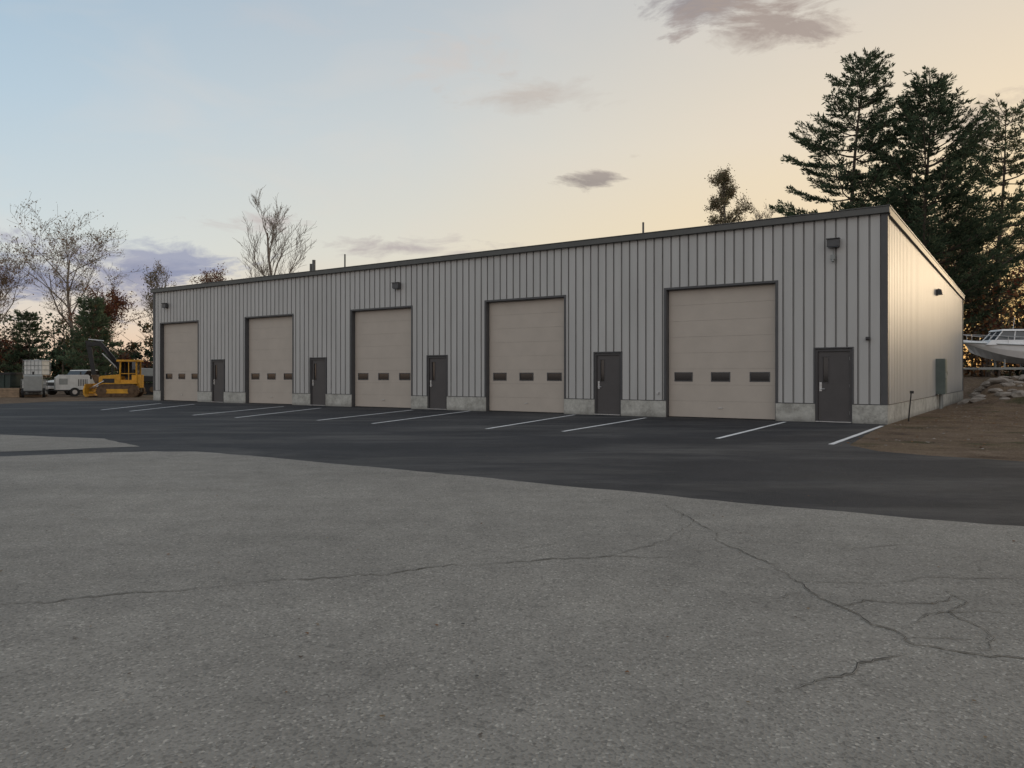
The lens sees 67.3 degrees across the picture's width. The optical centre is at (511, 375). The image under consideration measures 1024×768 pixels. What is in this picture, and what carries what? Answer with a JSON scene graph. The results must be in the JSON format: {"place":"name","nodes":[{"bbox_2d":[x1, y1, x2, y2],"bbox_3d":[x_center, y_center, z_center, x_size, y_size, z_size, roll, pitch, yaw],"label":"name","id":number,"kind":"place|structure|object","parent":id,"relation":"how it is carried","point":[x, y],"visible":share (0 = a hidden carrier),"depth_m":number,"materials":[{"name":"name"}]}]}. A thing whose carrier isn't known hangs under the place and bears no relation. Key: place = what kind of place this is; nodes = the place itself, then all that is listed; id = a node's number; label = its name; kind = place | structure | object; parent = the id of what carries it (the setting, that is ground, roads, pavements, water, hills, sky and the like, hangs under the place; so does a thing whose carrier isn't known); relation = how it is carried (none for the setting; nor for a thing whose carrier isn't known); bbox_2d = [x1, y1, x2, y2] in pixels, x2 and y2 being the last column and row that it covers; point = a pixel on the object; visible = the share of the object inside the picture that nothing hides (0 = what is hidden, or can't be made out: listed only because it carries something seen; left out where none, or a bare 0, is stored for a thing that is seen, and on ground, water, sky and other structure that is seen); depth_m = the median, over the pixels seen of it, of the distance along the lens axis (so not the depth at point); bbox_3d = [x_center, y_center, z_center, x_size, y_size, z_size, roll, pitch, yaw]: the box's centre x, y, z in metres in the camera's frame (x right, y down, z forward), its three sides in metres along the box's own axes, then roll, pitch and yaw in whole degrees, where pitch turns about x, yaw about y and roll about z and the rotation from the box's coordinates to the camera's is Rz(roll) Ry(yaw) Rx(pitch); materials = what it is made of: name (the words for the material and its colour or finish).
{"place":"outdoors","nodes":[
{"label":"outdoors","id":0,"kind":"place"},
{"bbox_2d":[0,295,152,382],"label":"forest background","id":1,"kind":"structure","parent":0,"point":[131,352],"depth_m":74.60,"materials":[{"name":"green plant"}]},
{"bbox_2d":[310,222,643,270],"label":"roof vent pipes","id":2,"kind":"object","parent":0,"point":[312,266],"visible":0.2,"depth_m":41.55,"materials":[{"name":"grey metal"}]},
{"bbox_2d":[0,370,1023,460],"bbox_3d":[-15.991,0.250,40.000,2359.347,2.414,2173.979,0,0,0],"label":"ground","id":3,"kind":"structure","parent":0,"point":[1001,442],"depth_m":20.13,"materials":[{"name":"brown soil"}]},
{"bbox_2d":[0,388,20,396],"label":"stacked pallets","id":4,"kind":"object","parent":3,"relation":"on","point":[10,392],"visible":0.81,"depth_m":49.13,"materials":[{"name":"brown wood"}]},
{"bbox_2d":[0,372,23,390],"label":"dumpster","id":5,"kind":"object","parent":3,"relation":"on","point":[11,379],"visible":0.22,"depth_m":50.05,"materials":[{"name":"green metal"}]},
{"bbox_2d":[0,241,40,321],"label":"deciduous tree","id":6,"kind":"object","parent":3,"relation":"on","point":[4,279],"visible":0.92,"depth_m":76.07,"materials":[{"name":"brown plant"}]},
{"bbox_2d":[1,308,53,380],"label":"pine tree","id":7,"kind":"object","parent":3,"relation":"on","point":[26,315],"visible":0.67,"depth_m":73.41,"materials":[{"name":"green plant"}]},
{"bbox_2d":[21,372,45,397],"bbox_3d":[-30.815,0.575,49.572,1.320,1.650,2.960,0,0,-30],"label":"towable generator","id":8,"kind":"object","parent":3,"relation":"on","point":[32,383],"visible":0.99,"depth_m":48.38,"materials":[{"name":"grey paint"}]},
{"bbox_2d":[21,379,47,396],"bbox_3d":[-31.400,0.800,50.600,1.212,1.200,1.112,0,0,-12],"label":"liquid tote","id":9,"kind":"object","parent":3,"relation":"on","point":[36,394],"visible":0.41,"depth_m":50.18,"materials":[{"name":"white plastic"}]},
{"bbox_2d":[23,359,50,376],"bbox_3d":[-31.300,-0.470,50.700,1.212,1.200,1.112,0,0,-4],"label":"liquid tote","id":10,"kind":"object","parent":9,"relation":"on","point":[38,367],"visible":0.81,"depth_m":50.22,"materials":[{"name":"white plastic"}]},
{"bbox_2d":[46,372,89,396],"bbox_3d":[-29.852,0.575,51.353,2.960,1.650,1.320,0,0,-35],"label":"towable generator","id":11,"kind":"object","parent":3,"relation":"on","point":[72,385],"visible":0.91,"depth_m":51.12,"materials":[{"name":"white metal"}]},
{"bbox_2d":[48,370,98,394],"bbox_3d":[-31.903,0.485,56.990,1.920,1.830,5.420,0,0,18],"label":"pickup truck","id":12,"kind":"object","parent":3,"relation":"on","point":[71,372],"visible":0.2,"depth_m":56.49,"materials":[{"name":"white metal"}]},
{"bbox_2d":[0,192,147,365],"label":"deciduous tree","id":13,"kind":"object","parent":3,"relation":"on","point":[67,281],"visible":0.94,"depth_m":73.63,"materials":[{"name":"brown plant"}]},
{"bbox_2d":[55,294,125,375],"bbox_3d":[-34.022,-2.569,61.981,5.381,8.137,4.892,0,0,39],"label":"pine tree","id":14,"kind":"object","parent":3,"relation":"on","point":[84,317],"visible":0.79,"depth_m":61.45,"materials":[{"name":"green plant"}]},
{"bbox_2d":[59,281,152,368],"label":"red leaf tree","id":15,"kind":"object","parent":3,"relation":"on","point":[113,307],"visible":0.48,"depth_m":71.77,"materials":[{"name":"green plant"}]},
{"bbox_2d":[83,360,144,397],"bbox_3d":[-25.815,0.209,50.121,3.150,2.457,2.700,0,0,-14],"label":"bulldozer","id":16,"kind":"object","parent":3,"relation":"on","point":[119,385],"visible":0.98,"depth_m":49.61,"materials":[{"name":"metal"}]},
{"bbox_2d":[85,339,152,394],"bbox_3d":[-28.325,-0.607,56.225,5.043,4.074,2.480,0,0,-20],"label":"excavator","id":17,"kind":"object","parent":3,"relation":"on","point":[147,373],"visible":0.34,"depth_m":55.65,"materials":[{"name":"metal"}]},
{"bbox_2d":[139,258,176,332],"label":"deciduous tree","id":18,"kind":"object","parent":3,"relation":"on","point":[154,282],"visible":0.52,"depth_m":79.09,"materials":[{"name":"brown plant"}]},
{"bbox_2d":[189,263,232,283],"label":"red leaf tree","id":19,"kind":"object","parent":3,"relation":"on","point":[207,277],"visible":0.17,"depth_m":77.23,"materials":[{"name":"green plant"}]},
{"bbox_2d":[235,185,316,277],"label":"bare tree","id":20,"kind":"object","parent":3,"relation":"on","point":[268,248],"visible":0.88,"depth_m":72.97,"materials":[{"name":"brown plant"}]},
{"bbox_2d":[0,451,1023,767],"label":"old asphalt lot","id":21,"kind":"structure","parent":3,"relation":"on","point":[702,647],"depth_m":4.28,"materials":[{"name":"grey asphalt"}]},
{"bbox_2d":[1,453,1019,767],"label":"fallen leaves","id":22,"kind":"object","parent":21,"relation":"on","point":[463,623],"visible":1,"depth_m":4.14,"materials":[{"name":"brown plant"}]},
{"bbox_2d":[2,504,1023,690],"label":"asphalt cracks","id":23,"kind":"object","parent":21,"relation":"on","point":[857,663],"visible":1,"depth_m":4.73,"materials":[{"name":"black asphalt"}]},
{"bbox_2d":[0,400,1023,525],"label":"new asphalt lot","id":24,"kind":"structure","parent":3,"relation":"on","point":[693,457],"depth_m":14.52,"materials":[{"name":"black asphalt"}]},
{"bbox_2d":[0,434,137,451],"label":"old asphalt patch","id":25,"kind":"object","parent":24,"relation":"on","point":[18,443],"visible":1,"depth_m":15.75,"materials":[{"name":"grey asphalt"}]},
{"bbox_2d":[104,403,882,443],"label":"parking lines","id":26,"kind":"object","parent":24,"relation":"on","point":[844,439],"visible":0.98,"depth_m":21.86,"materials":[{"name":"paint"}]},
{"bbox_2d":[153,391,962,424],"bbox_3d":[2.482,1.276,43.086,37.556,0.848,25.428,0,0,35],"label":"foundation","id":27,"kind":"object","parent":3,"relation":"on","point":[877,414],"visible":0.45,"depth_m":27.43,"materials":[{"name":"concrete"}]},
{"bbox_2d":[155,214,961,403],"bbox_3d":[2.490,-1.625,43.098,37.500,6.050,25.400,0,0,35],"label":"siding","id":28,"kind":"object","parent":27,"relation":"on","point":[613,293],"visible":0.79,"depth_m":27.43,"materials":[{"name":"metal"}]},
{"bbox_2d":[161,303,167,307],"bbox_3d":[-19.154,-3.860,42.446,0.380,0.270,0.239,0,0,35],"label":"wall light","id":29,"kind":"object","parent":28,"relation":"attached to","point":[164,305],"visible":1,"depth_m":42.38,"materials":[{"name":"paint"}]},
{"bbox_2d":[391,282,400,288],"bbox_3d":[-4.910,-3.810,32.627,0.380,0.270,0.239,0,0,35],"label":"wall light","id":30,"kind":"object","parent":28,"relation":"attached to","point":[396,285],"visible":1,"depth_m":32.55,"materials":[{"name":"paint"}]},
{"bbox_2d":[153,213,962,420],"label":"trim","id":31,"kind":"structure","parent":28,"relation":"attached to","point":[884,308],"depth_m":28.02,"materials":[{"name":"metal"}]},
{"bbox_2d":[164,322,197,400],"bbox_3d":[-18.026,-0.742,42.055,3.460,4.256,0.085,0,0,35],"label":"garage door","id":32,"kind":"structure","parent":31,"relation":"attached to","point":[180,361],"depth_m":42.06,"materials":[{"name":"paint"}]},
{"bbox_2d":[212,360,223,401],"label":"entry door","id":33,"kind":"structure","parent":31,"relation":"attached to","point":[218,380],"depth_m":39.94,"materials":[{"name":"paint"}]},
{"bbox_2d":[249,316,291,403],"bbox_3d":[-11.785,-0.742,37.753,3.520,4.256,0.085,0,0,35],"label":"garage door","id":34,"kind":"structure","parent":31,"relation":"attached to","point":[270,360],"depth_m":37.78,"materials":[{"name":"paint"}]},
{"bbox_2d":[311,359,325,405],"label":"entry door","id":35,"kind":"structure","parent":31,"relation":"attached to","point":[318,379],"depth_m":35.61,"materials":[{"name":"paint"}]},
{"bbox_2d":[355,308,410,407],"bbox_3d":[-5.573,-0.742,33.471,3.510,4.256,0.087,0,0,35],"label":"garage door","id":36,"kind":"structure","parent":31,"relation":"attached to","point":[382,358],"depth_m":33.46,"materials":[{"name":"paint"}]},
{"bbox_2d":[427,356,446,409],"bbox_3d":[-3.051,0.303,31.517,1.000,2.165,0.160,0,0,35],"label":"entry door","id":37,"kind":"structure","parent":31,"relation":"attached to","point":[437,381],"depth_m":31.54,"materials":[{"name":"paint"}]},
{"bbox_2d":[150,205,890,292],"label":"eave fascia","id":38,"kind":"structure","parent":31,"relation":"on","point":[865,211],"depth_m":27.55,"materials":[{"name":"metal"}]},
{"bbox_2d":[489,298,563,412],"bbox_3d":[0.561,-0.742,29.243,3.510,4.256,0.085,0,0,35],"label":"garage door","id":39,"kind":"structure","parent":31,"relation":"attached to","point":[526,355],"depth_m":29.20,"materials":[{"name":"paint"}]},
{"bbox_2d":[594,353,620,414],"bbox_3d":[3.379,0.303,27.084,1.000,2.165,0.160,0,0,35],"label":"entry door","id":40,"kind":"structure","parent":31,"relation":"attached to","point":[607,383],"depth_m":27.09,"materials":[{"name":"paint"}]},
{"bbox_2d":[669,284,774,419],"bbox_3d":[6.773,-0.742,24.961,3.580,4.256,0.085,0,0,35],"label":"garage door","id":41,"kind":"structure","parent":31,"relation":"attached to","point":[722,352],"depth_m":24.89,"materials":[{"name":"paint"}]},
{"bbox_2d":[815,349,851,422],"bbox_3d":[9.546,0.303,22.834,1.000,2.165,0.160,0,0,35],"label":"entry door","id":42,"kind":"structure","parent":31,"relation":"attached to","point":[833,386],"depth_m":22.84,"materials":[{"name":"paint"}]},
{"bbox_2d":[657,248,869,393],"bbox_3d":[7.593,-1.580,24.062,6.610,4.400,0.152,0,0,35],"label":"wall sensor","id":43,"kind":"object","parent":28,"relation":"attached to","point":[833,257],"depth_m":22.72,"materials":[{"name":"black plastic"}]},
{"bbox_2d":[826,237,840,247],"bbox_3d":[9.482,-3.910,22.707,0.380,0.270,0.239,0,0,35],"label":"wall light","id":44,"kind":"object","parent":28,"relation":"attached to","point":[833,242],"visible":1,"depth_m":22.64,"materials":[{"name":"black metal"}]},
{"bbox_2d":[888,207,964,299],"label":"rake trim","id":45,"kind":"structure","parent":28,"relation":"attached to","point":[899,222],"depth_m":27.64,"materials":[{"name":"metal"}]},
{"bbox_2d":[936,289,942,295],"bbox_3d":[17.885,-3.490,32.182,0.239,0.280,0.340,0,0,35],"label":"side wall light","id":46,"kind":"object","parent":28,"relation":"attached to","point":[939,292],"visible":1,"depth_m":32.09,"materials":[{"name":"paint"}]},
{"bbox_2d":[704,163,756,224],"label":"olive leaf tree","id":47,"kind":"object","parent":3,"relation":"on","point":[723,178],"visible":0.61,"depth_m":79.95,"materials":[{"name":"green plant"}]},
{"bbox_2d":[749,204,774,219],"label":"bare tree","id":48,"kind":"object","parent":3,"relation":"on","point":[758,215],"visible":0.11,"depth_m":84.87,"materials":[{"name":"brown plant"}]},
{"bbox_2d":[769,47,952,262],"bbox_3d":[27.436,-12.949,61.442,13.798,26.201,13.499,0,0,23],"label":"pine tree","id":49,"kind":"object","parent":3,"relation":"on","point":[880,119],"visible":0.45,"depth_m":60.56,"materials":[{"name":"green plant"}]},
{"bbox_2d":[908,391,913,420],"bbox_3d":[12.164,0.985,23.491,0.172,1.034,0.062,0,0,0],"label":"marker stake","id":50,"kind":"object","parent":3,"relation":"on","point":[911,392],"visible":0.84,"depth_m":23.47,"materials":[{"name":"black paint"}]},
{"bbox_2d":[845,65,1023,325],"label":"pine tree","id":51,"kind":"object","parent":3,"relation":"on","point":[940,116],"visible":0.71,"depth_m":56.77,"materials":[{"name":"green plant"}]},
{"bbox_2d":[936,359,946,408],"bbox_3d":[18.252,0.375,32.597,0.372,2.150,1.600,0,0,35],"label":"electrical meter cabinet","id":52,"kind":"object","parent":3,"relation":"on","point":[941,377],"visible":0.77,"depth_m":31.96,"materials":[{"name":"grey metal"}]},
{"bbox_2d":[940,255,1008,329],"bbox_3d":[35.970,-5.329,64.272,5.824,10.825,8.403,0,0,-42],"label":"deciduous tree","id":53,"kind":"object","parent":3,"relation":"on","point":[968,297],"visible":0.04,"depth_m":63.83,"materials":[{"name":"orange plant"}]},
{"bbox_2d":[926,93,1023,375],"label":"pine tree","id":54,"kind":"object","parent":3,"relation":"on","point":[1014,144],"visible":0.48,"depth_m":62.27,"materials":[{"name":"green plant"}]},
{"bbox_2d":[930,215,1023,329],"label":"deciduous tree","id":55,"kind":"object","parent":3,"relation":"on","point":[978,272],"visible":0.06,"depth_m":64.58,"materials":[{"name":"orange plant"}]},
{"bbox_2d":[936,197,1018,325],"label":"deciduous tree","id":56,"kind":"object","parent":3,"relation":"on","point":[967,245],"visible":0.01,"depth_m":71.00,"materials":[{"name":"orange plant"}]},
{"bbox_2d":[943,192,1022,366],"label":"deciduous tree","id":57,"kind":"object","parent":3,"relation":"on","point":[1003,232],"visible":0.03,"depth_m":72.81,"materials":[{"name":"orange plant"}]},
{"bbox_2d":[957,375,1023,404],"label":"rock pile","id":58,"kind":"object","parent":3,"relation":"on","point":[976,395],"visible":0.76,"depth_m":35.00,"materials":[{"name":"stone"}]},
{"bbox_2d":[963,317,1023,374],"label":"motor boat on trailer","id":59,"kind":"object","parent":3,"relation":"on","point":[1004,346],"visible":0.92,"depth_m":45.60,"materials":[{"name":"grey paint"}]},
{"bbox_2d":[1000,213,1023,304],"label":"deciduous tree","id":60,"kind":"object","parent":3,"relation":"on","point":[1022,261],"visible":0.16,"depth_m":68.69,"materials":[{"name":"orange plant"}]},
{"bbox_2d":[0,0,1023,374],"label":"sky","id":61,"kind":"structure","parent":0,"point":[392,130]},
{"bbox_2d":[846,385,1023,448],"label":"loose gravel","id":62,"kind":"structure","parent":0,"point":[955,422],"depth_m":21.59,"materials":[{"name":"brown gravel"}]},
{"bbox_2d":[943,252,1023,377],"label":"forest background","id":63,"kind":"structure","parent":0,"point":[988,324],"depth_m":58.52,"materials":[{"name":"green plant"}]}
]}

